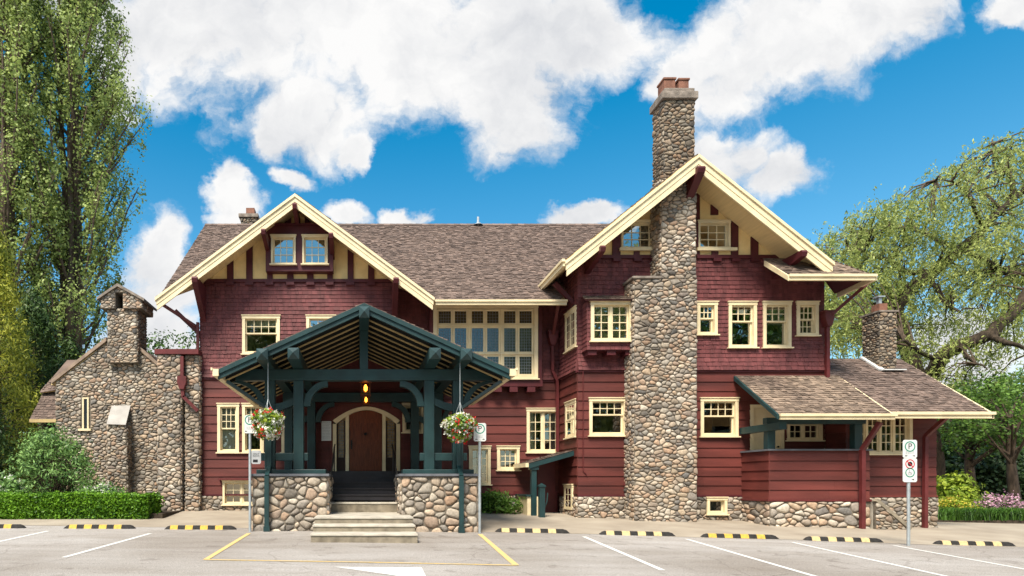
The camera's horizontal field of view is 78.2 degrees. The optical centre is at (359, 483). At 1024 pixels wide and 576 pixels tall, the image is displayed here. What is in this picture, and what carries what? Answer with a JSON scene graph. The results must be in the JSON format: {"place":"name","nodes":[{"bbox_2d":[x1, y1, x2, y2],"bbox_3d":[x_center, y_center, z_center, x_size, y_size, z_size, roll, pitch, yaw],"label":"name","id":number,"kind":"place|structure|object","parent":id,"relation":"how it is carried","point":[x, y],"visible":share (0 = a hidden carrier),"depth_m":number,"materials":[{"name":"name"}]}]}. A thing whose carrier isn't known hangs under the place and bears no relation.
{"place":"outdoors","nodes":[
{"label":"outdoors","id":0,"kind":"place"},
{"bbox_2d":[0,525,1023,575],"bbox_3d":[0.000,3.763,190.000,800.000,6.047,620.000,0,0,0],"label":"parking lot","id":1,"kind":"structure","parent":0,"point":[160,551],"depth_m":11.59,"materials":[{"name":"grey asphalt"}]},
{"bbox_2d":[0,524,26,527],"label":"parking stop","id":2,"kind":"object","parent":1,"relation":"on","point":[11,526],"visible":0.98,"depth_m":15.59,"materials":[{"name":"black rubber"}]},
{"bbox_2d":[0,531,47,541],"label":"parking line","id":3,"kind":"object","parent":1,"relation":"on","point":[23,536],"visible":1,"depth_m":13.84,"materials":[{"name":"white paint"}]},
{"bbox_2d":[22,332,83,478],"bbox_3d":[-14.084,-2.998,29.567,4.496,8.873,4.830,0,0,0],"label":"cedar tree","id":4,"kind":"object","parent":1,"relation":"on","point":[71,350],"visible":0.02,"depth_m":29.29,"materials":[{"name":"green plant"}]},
{"bbox_2d":[11,0,159,398],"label":"poplar tree","id":5,"kind":"object","parent":1,"relation":"on","point":[74,23],"visible":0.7,"depth_m":30.37,"materials":[{"name":"green plant"}]},
{"bbox_2d":[63,524,135,528],"bbox_3d":[-6.664,1.113,15.585,1.830,0.100,0.170,0,0,1],"label":"parking stop","id":6,"kind":"object","parent":1,"relation":"on","point":[76,526],"visible":1,"depth_m":15.52,"materials":[{"name":"black rubber"}]},
{"bbox_2d":[64,533,151,556],"bbox_3d":[-5.156,1.263,12.711,0.100,0.130,3.641,0,0,5],"label":"parking line","id":7,"kind":"object","parent":1,"relation":"on","point":[105,545],"visible":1,"depth_m":12.35,"materials":[{"name":"white paint"}]},
{"bbox_2d":[146,326,199,355],"bbox_3d":[-10.164,-3.975,34.364,6.966,9.816,6.452,0,0,0],"label":"background tree","id":8,"kind":"object","parent":1,"relation":"on","point":[159,344],"visible":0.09,"depth_m":33.56,"materials":[{"name":"green plant"}]},
{"bbox_2d":[165,525,235,529],"bbox_3d":[-4.059,1.127,15.504,1.830,0.100,0.170,0,0,1],"label":"parking stop","id":9,"kind":"object","parent":1,"relation":"on","point":[208,527],"visible":0.99,"depth_m":15.44,"materials":[{"name":"black rubber"}]},
{"bbox_2d":[203,533,250,559],"bbox_3d":[-2.695,1.274,12.656,0.100,0.141,3.910,0,0,1],"label":"parking line","id":10,"kind":"object","parent":1,"relation":"on","point":[225,547],"visible":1,"depth_m":12.20,"materials":[{"name":"yellow paint"}]},
{"bbox_2d":[244,415,260,531],"bbox_3d":[-2.649,-0.219,15.045,0.408,2.929,0.078,0,0,0],"label":"parking sign","id":11,"kind":"object","parent":1,"relation":"on","point":[254,456],"visible":0.71,"depth_m":15.01,"materials":[{"name":"metal"}]},
{"bbox_2d":[207,559,501,564],"bbox_3d":[-0.033,1.369,10.520,5.382,0.052,0.070,0,0,4],"label":"parking line","id":12,"kind":"object","parent":1,"relation":"on","point":[351,561],"visible":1,"depth_m":10.54,"materials":[{"name":"paint"}]},
{"bbox_2d":[339,567,425,575],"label":"road arrow","id":13,"kind":"object","parent":1,"relation":"on","point":[407,571],"visible":1,"depth_m":9.73,"materials":[{"name":"white paint"}]},
{"bbox_2d":[474,423,485,532],"bbox_3d":[2.961,-0.101,15.045,0.305,2.769,0.078,0,0,0],"label":"parking sign","id":14,"kind":"object","parent":1,"relation":"on","point":[479,433],"visible":0.91,"depth_m":15.02,"materials":[{"name":"metal"}]},
{"bbox_2d":[478,534,517,564],"bbox_3d":[2.784,1.315,12.555,0.110,0.158,4.441,0,0,3],"label":"parking line","id":15,"kind":"object","parent":1,"relation":"on","point":[503,554],"visible":1,"depth_m":12.04,"materials":[{"name":"yellow paint"}]},
{"bbox_2d":[155,77,995,542],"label":"house","id":16,"kind":"structure","parent":1,"relation":"on","point":[661,347],"depth_m":18.67,"materials":[{"name":"red wood"}]},
{"bbox_2d":[215,403,239,453],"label":"window","id":17,"kind":"structure","parent":16,"relation":"in","point":[227,413],"depth_m":20.03,"materials":[{"name":"beige paint"}]},
{"bbox_2d":[221,480,252,505],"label":"window","id":18,"kind":"structure","parent":16,"relation":"in","point":[224,482],"depth_m":19.90,"materials":[{"name":"beige paint"}]},
{"bbox_2d":[240,403,264,453],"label":"window","id":19,"kind":"structure","parent":16,"relation":"in","point":[247,408],"depth_m":19.95,"materials":[{"name":"beige paint"}]},
{"bbox_2d":[240,314,280,354],"bbox_3d":[-3.250,-4.870,20.044,1.327,1.316,0.292,0,0,0],"label":"window","id":20,"kind":"structure","parent":16,"relation":"in","point":[249,321],"depth_m":20.03,"materials":[{"name":"beige paint"}]},
{"bbox_2d":[249,400,284,440],"bbox_3d":[-2.264,-1.989,14.732,0.887,1.922,0.881,0,0,0],"label":"hanging basket","id":21,"kind":"object","parent":16,"relation":"hanging from","point":[268,423],"visible":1,"depth_m":14.56,"materials":[{"name":"plant"}]},
{"bbox_2d":[280,410,283,452],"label":"window","id":22,"kind":"structure","parent":16,"relation":"in","point":[282,435],"depth_m":19.95,"materials":[{"name":"beige paint"}]},
{"bbox_2d":[269,234,296,265],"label":"window","id":23,"kind":"structure","parent":16,"relation":"in","point":[280,243],"depth_m":19.74,"materials":[{"name":"beige paint"}]},
{"bbox_2d":[301,234,328,265],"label":"window","id":24,"kind":"structure","parent":16,"relation":"in","point":[318,243],"depth_m":19.74,"materials":[{"name":"beige paint"}]},
{"bbox_2d":[305,314,335,327],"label":"window","id":25,"kind":"structure","parent":16,"relation":"in","point":[309,317],"depth_m":19.94,"materials":[{"name":"beige paint"}]},
{"bbox_2d":[322,421,330,440],"bbox_3d":[-1.102,-1.712,19.943,0.315,0.643,0.054,0,0,0],"label":"notice board","id":26,"kind":"object","parent":16,"relation":"attached to","point":[326,430],"visible":1,"depth_m":19.92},
{"bbox_2d":[359,382,371,395],"bbox_3d":[0.153,-3.144,16.600,0.340,1.512,0.340,0,0,0],"label":"hanging lantern","id":27,"kind":"object","parent":16,"relation":"hanging from","point":[365,390],"visible":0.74,"depth_m":16.56,"materials":[{"name":"black metal"}]},
{"bbox_2d":[349,410,381,470],"bbox_3d":[0.184,-1.395,20.065,1.084,2.039,0.170,0,0,0],"label":"door","id":28,"kind":"structure","parent":16,"relation":"in","point":[365,426],"depth_m":20.10,"materials":[{"name":"brown wood"}]},
{"bbox_2d":[362,393,369,405],"bbox_3d":[0.186,-3.158,18.900,0.304,1.484,0.304,0,0,0],"label":"hanging lantern","id":29,"kind":"object","parent":16,"relation":"hanging from","point":[365,401],"visible":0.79,"depth_m":18.78,"materials":[{"name":"black metal"}]},
{"bbox_2d":[401,403,422,433],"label":"window","id":30,"kind":"structure","parent":16,"relation":"in","point":[407,405],"depth_m":19.95,"materials":[{"name":"beige paint"}]},
{"bbox_2d":[440,403,478,444],"bbox_3d":[2.418,-1.942,14.718,0.940,2.015,0.875,0,0,0],"label":"hanging basket","id":31,"kind":"object","parent":16,"relation":"hanging from","point":[459,427],"visible":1,"depth_m":14.56,"materials":[{"name":"plant"}]},
{"bbox_2d":[468,445,491,485],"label":"window","id":32,"kind":"structure","parent":16,"relation":"in","point":[487,448],"depth_m":20.40,"materials":[{"name":"beige paint"}]},
{"bbox_2d":[433,304,539,379],"bbox_3d":[4.150,-4.674,20.134,3.545,2.515,0.232,0,0,0],"label":"window","id":33,"kind":"structure","parent":16,"relation":"in","point":[507,336],"depth_m":20.16,"materials":[{"name":"beige paint"}]},
{"bbox_2d":[496,445,520,470],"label":"window","id":34,"kind":"structure","parent":16,"relation":"in","point":[516,448],"depth_m":20.40,"materials":[{"name":"beige paint"}]},
{"bbox_2d":[513,461,556,512],"bbox_3d":[5.890,0.275,20.420,1.480,2.050,0.050,0,0,0],"label":"side door","id":35,"kind":"structure","parent":16,"relation":"in","point":[546,472],"depth_m":20.40,"materials":[{"name":"red wood"}]},
{"bbox_2d":[525,408,557,453],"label":"window","id":36,"kind":"structure","parent":16,"relation":"in","point":[530,411],"depth_m":20.50,"materials":[{"name":"beige paint"}]},
{"bbox_2d":[563,484,573,509],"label":"window","id":37,"kind":"structure","parent":16,"relation":"in","point":[568,488],"depth_m":19.32,"materials":[{"name":"beige paint"}]},
{"bbox_2d":[563,398,575,439],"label":"window","id":38,"kind":"structure","parent":16,"relation":"in","point":[570,406],"depth_m":19.24,"materials":[{"name":"beige paint"}]},
{"bbox_2d":[563,305,577,353],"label":"window","id":39,"kind":"structure","parent":16,"relation":"in","point":[570,316],"depth_m":19.21,"materials":[{"name":"beige paint"}]},
{"bbox_2d":[588,397,625,436],"bbox_3d":[7.615,-2.031,18.714,1.246,1.209,0.232,0,0,0],"label":"window","id":40,"kind":"structure","parent":16,"relation":"in","point":[592,400],"depth_m":18.65,"materials":[{"name":"beige paint"}]},
{"bbox_2d":[589,301,631,341],"bbox_3d":[7.553,-4.854,18.324,1.341,1.244,0.292,0,0,0],"label":"window","id":41,"kind":"structure","parent":16,"relation":"in","point":[610,320],"depth_m":18.33,"materials":[{"name":"beige paint"}]},
{"bbox_2d":[621,220,651,246],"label":"window","id":42,"kind":"structure","parent":16,"relation":"in","point":[639,229],"depth_m":18.75,"materials":[{"name":"beige paint"}]},
{"bbox_2d":[697,301,719,335],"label":"window","id":43,"kind":"structure","parent":16,"relation":"in","point":[713,305],"depth_m":18.65,"materials":[{"name":"beige paint"}]},
{"bbox_2d":[697,220,731,246],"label":"window","id":44,"kind":"structure","parent":16,"relation":"in","point":[727,223],"depth_m":18.70,"materials":[{"name":"beige paint"}]},
{"bbox_2d":[706,497,729,514],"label":"window","id":45,"kind":"structure","parent":16,"relation":"in","point":[723,500],"depth_m":18.60,"materials":[{"name":"beige paint"}]},
{"bbox_2d":[699,397,740,437],"bbox_3d":[11.035,-2.019,18.714,1.246,1.234,0.232,0,0,0],"label":"window","id":46,"kind":"structure","parent":16,"relation":"in","point":[734,433],"depth_m":18.65,"materials":[{"name":"beige paint"}]},
{"bbox_2d":[727,301,759,348],"bbox_3d":[11.749,-4.861,18.714,0.951,1.455,0.232,0,0,0],"label":"window","id":47,"kind":"structure","parent":16,"relation":"in","point":[752,305],"depth_m":18.65,"materials":[{"name":"beige paint"}]},
{"bbox_2d":[754,408,779,449],"bbox_3d":[12.499,-1.328,18.705,0.833,1.967,0.130,0,0,0],"label":"door","id":48,"kind":"structure","parent":16,"relation":"in","point":[759,413],"depth_m":18.73,"materials":[{"name":"beige paint"}]},
{"bbox_2d":[761,301,793,348],"bbox_3d":[12.807,-4.861,18.744,0.951,1.455,0.292,0,0,0],"label":"window","id":49,"kind":"structure","parent":16,"relation":"in","point":[772,314],"depth_m":18.66,"materials":[{"name":"beige paint"}]},
{"bbox_2d":[785,424,825,441],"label":"window","id":50,"kind":"structure","parent":16,"relation":"in","point":[818,431],"depth_m":18.72,"materials":[{"name":"beige paint"}]},
{"bbox_2d":[795,301,821,336],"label":"window","id":51,"kind":"structure","parent":16,"relation":"in","point":[814,305],"depth_m":18.66,"materials":[{"name":"beige paint"}]},
{"bbox_2d":[862,419,912,454],"bbox_3d":[15.333,-1.462,17.914,1.880,1.278,0.232,0,0,0],"label":"window","id":52,"kind":"structure","parent":16,"relation":"in","point":[908,423],"depth_m":17.95,"materials":[{"name":"beige paint"}]},
{"bbox_2d":[584,537,663,569],"bbox_3d":[5.183,1.357,12.310,0.100,0.158,4.543,0,0,5],"label":"parking line","id":53,"kind":"object","parent":1,"relation":"on","point":[644,562],"visible":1,"depth_m":11.62,"materials":[{"name":"white paint"}]},
{"bbox_2d":[686,539,815,575],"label":"parking line","id":54,"kind":"object","parent":1,"relation":"on","point":[754,558],"visible":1,"depth_m":11.41,"materials":[{"name":"white paint"}]},
{"bbox_2d":[792,542,945,575],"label":"parking line","id":55,"kind":"object","parent":1,"relation":"on","point":[872,559],"visible":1,"depth_m":11.57,"materials":[{"name":"white paint"}]},
{"bbox_2d":[903,440,916,545],"bbox_3d":[12.763,0.252,14.145,0.330,2.514,0.078,0,0,0],"label":"parking sign","id":56,"kind":"object","parent":1,"relation":"on","point":[909,461],"visible":0.98,"depth_m":14.11,"materials":[{"name":"metal"}]},
{"bbox_2d":[893,545,1023,568],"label":"parking line","id":57,"kind":"object","parent":1,"relation":"on","point":[961,557],"visible":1,"depth_m":12.18,"materials":[{"name":"white paint"}]},
{"bbox_2d":[937,520,1023,523],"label":"planting bed","id":58,"kind":"object","parent":1,"relation":"on","point":[1000,521],"depth_m":20.15,"materials":[{"name":"soil"}]},
{"bbox_2d":[806,128,1023,492],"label":"willow tree","id":59,"kind":"object","parent":58,"relation":"on","point":[902,294],"visible":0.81,"depth_m":26.10,"materials":[{"name":"green plant"}]},
{"bbox_2d":[942,442,962,477],"bbox_3d":[32.243,-0.241,34.091,5.380,4.435,4.060,0,0,0],"label":"dark shrub","id":60,"kind":"object","parent":58,"relation":"on","point":[947,450],"visible":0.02,"depth_m":33.42,"materials":[{"name":"green plant"}]},
{"bbox_2d":[937,493,982,509],"bbox_3d":[22.057,0.824,22.319,1.928,0.970,1.455,0,0,-18],"label":"flowering shrub","id":61,"kind":"object","parent":58,"relation":"on","point":[952,501],"visible":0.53,"depth_m":22.23,"materials":[{"name":"yellow plant"}]},
{"bbox_2d":[936,469,989,506],"bbox_3d":[23.325,0.515,24.025,2.452,2.458,2.319,0,0,-41],"label":"lime shrub","id":62,"kind":"object","parent":58,"relation":"on","point":[957,485],"visible":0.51,"depth_m":23.64,"materials":[{"name":"green plant"}]},
{"bbox_2d":[942,442,994,494],"bbox_3d":[33.228,-0.377,32.906,5.478,4.428,3.924,0,0,0],"label":"dark shrub","id":63,"kind":"object","parent":58,"relation":"on","point":[950,460],"visible":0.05,"depth_m":32.65,"materials":[{"name":"green plant"}]},
{"bbox_2d":[936,367,1023,508],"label":"garden tree","id":64,"kind":"object","parent":58,"relation":"on","point":[1009,431],"visible":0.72,"depth_m":23.02,"materials":[{"name":"green plant"}]},
{"bbox_2d":[937,388,1023,504],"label":"garden tree","id":65,"kind":"object","parent":58,"relation":"on","point":[970,462],"visible":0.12,"depth_m":26.71,"materials":[{"name":"green plant"}]},
{"bbox_2d":[937,506,1023,520],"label":"grass","id":66,"kind":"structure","parent":58,"relation":"on","point":[976,513],"depth_m":20.23,"materials":[{"name":"green plant"}]},
{"bbox_2d":[938,375,1023,458],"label":"background tree","id":67,"kind":"object","parent":58,"relation":"on","point":[973,396],"depth_m":38.58,"materials":[{"name":"green plant"}]},
{"bbox_2d":[951,441,1023,499],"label":"dark shrub","id":68,"kind":"object","parent":58,"relation":"on","point":[990,472],"visible":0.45,"depth_m":28.60,"materials":[{"name":"green plant"}]},
{"bbox_2d":[954,363,1023,396],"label":"background tree","id":69,"kind":"object","parent":58,"relation":"on","point":[1001,378],"depth_m":42.77,"materials":[{"name":"green plant"}]},
{"bbox_2d":[971,489,1023,510],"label":"flowering shrub","id":70,"kind":"object","parent":58,"relation":"on","point":[998,500],"visible":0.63,"depth_m":21.97,"materials":[{"name":"pink plant"}]},
{"bbox_2d":[981,373,1023,432],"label":"background tree","id":71,"kind":"object","parent":58,"relation":"on","point":[1013,389],"depth_m":40.04,"materials":[{"name":"green plant"}]},
{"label":"planting bed","id":72,"kind":"structure","parent":1,"relation":"on","visible":0},
{"bbox_2d":[481,488,524,513],"bbox_3d":[4.412,0.653,19.570,1.951,1.070,1.414,0,0,-23],"label":"planting","id":73,"kind":"object","parent":72,"relation":"on","point":[495,501],"visible":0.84,"depth_m":19.39,"materials":[{"name":"green plant"}]},
{"bbox_2d":[0,509,1023,546],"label":"path","id":74,"kind":"structure","parent":0,"point":[1013,533],"depth_m":16.81,"materials":[{"name":"concrete"}]},
{"bbox_2d":[2,276,69,490],"bbox_3d":[-14.530,-3.841,26.799,5.460,10.829,5.408,0,0,0],"label":"cedar tree","id":75,"kind":"object","parent":74,"relation":"on","point":[37,311],"visible":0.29,"depth_m":26.60,"materials":[{"name":"green plant"}]},
{"bbox_2d":[0,0,77,472],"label":"poplar tree","id":76,"kind":"object","parent":74,"relation":"on","point":[18,20],"visible":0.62,"depth_m":28.53,"materials":[{"name":"green plant"}]},
{"bbox_2d":[29,283,157,493],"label":"stone chapel","id":77,"kind":"structure","parent":74,"relation":"on","point":[102,395],"depth_m":21.97,"materials":[{"name":"grey stone"}]},
{"bbox_2d":[78,397,91,430],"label":"window","id":78,"kind":"structure","parent":77,"relation":"in","point":[85,400],"depth_m":21.95,"materials":[{"name":"beige paint"}]},
{"bbox_2d":[150,510,181,518],"bbox_3d":[-17.875,1.280,20.850,24.250,0.800,6.300,0,0,0],"label":"planting bed","id":79,"kind":"object","parent":74,"relation":"on","point":[163,514],"visible":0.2,"depth_m":17.79,"materials":[{"name":"soil"}]},
{"bbox_2d":[0,362,22,480],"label":"cedar tree","id":80,"kind":"object","parent":79,"relation":"on","point":[3,443],"visible":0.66,"depth_m":21.79,"materials":[{"name":"green plant"}]},
{"bbox_2d":[0,473,32,497],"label":"hydrangea","id":81,"kind":"object","parent":79,"relation":"on","point":[15,487],"visible":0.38,"depth_m":18.78,"materials":[{"name":"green plant"}]},
{"bbox_2d":[0,221,46,492],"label":"cedar tree","id":82,"kind":"object","parent":79,"relation":"on","point":[8,293],"visible":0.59,"depth_m":23.95,"materials":[{"name":"green plant"}]},
{"bbox_2d":[0,419,104,493],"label":"leafy shrub","id":83,"kind":"object","parent":79,"relation":"on","point":[58,481],"visible":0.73,"depth_m":19.36,"materials":[{"name":"green plant"}]},
{"bbox_2d":[0,485,166,519],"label":"hedge","id":84,"kind":"object","parent":79,"relation":"on","point":[78,505],"visible":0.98,"depth_m":17.54,"materials":[{"name":"green plant"}]},
{"bbox_2d":[67,481,127,497],"bbox_3d":[-8.317,0.521,19.205,2.919,1.195,1.505,0,0,0],"label":"hydrangea","id":85,"kind":"object","parent":79,"relation":"on","point":[101,486],"visible":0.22,"depth_m":19.11,"materials":[{"name":"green plant"}]},
{"bbox_2d":[154,349,202,510],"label":"stone pier","id":86,"kind":"structure","parent":74,"relation":"on","point":[179,432],"depth_m":19.60,"materials":[{"name":"grey stone"}]},
{"bbox_2d":[495,528,568,532],"bbox_3d":[4.311,1.187,15.236,1.830,0.100,0.170,1,0,3],"label":"parking stop","id":87,"kind":"object","parent":74,"relation":"on","point":[527,530],"visible":1,"depth_m":15.17,"materials":[{"name":"black rubber"}]},
{"bbox_2d":[537,483,547,517],"bbox_3d":[5.605,0.544,18.600,0.309,1.103,0.210,0,0,0],"label":"gate post","id":88,"kind":"object","parent":74,"relation":"on","point":[542,504],"visible":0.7,"depth_m":18.52,"materials":[{"name":"green paint"}]},
{"bbox_2d":[599,531,674,535],"bbox_3d":[6.853,1.241,15.051,1.830,0.100,0.170,1,0,3],"label":"parking stop","id":89,"kind":"object","parent":74,"relation":"on","point":[640,533],"visible":1,"depth_m":14.99,"materials":[{"name":"black rubber"}]},
{"bbox_2d":[700,533,778,538],"bbox_3d":[9.270,1.294,14.863,1.830,0.100,0.170,1,0,3],"label":"parking stop","id":90,"kind":"object","parent":74,"relation":"on","point":[742,536],"visible":0.98,"depth_m":14.80,"materials":[{"name":"black rubber"}]},
{"bbox_2d":[803,536,883,542],"bbox_3d":[11.672,1.356,14.697,1.830,0.100,0.170,1,0,3],"label":"parking stop","id":91,"kind":"object","parent":74,"relation":"on","point":[838,539],"visible":0.98,"depth_m":14.63,"materials":[{"name":"black rubber"}]},
{"bbox_2d":[932,540,1014,545],"bbox_3d":[14.655,1.435,14.520,1.830,0.100,0.170,1,0,3],"label":"parking stop","id":92,"kind":"object","parent":74,"relation":"on","point":[976,543],"visible":0.98,"depth_m":14.46,"materials":[{"name":"black rubber"}]},
{"bbox_2d":[0,0,1023,387],"label":"sky","id":93,"kind":"structure","parent":0,"point":[365,111],"materials":[{"name":"blue"}]}
]}

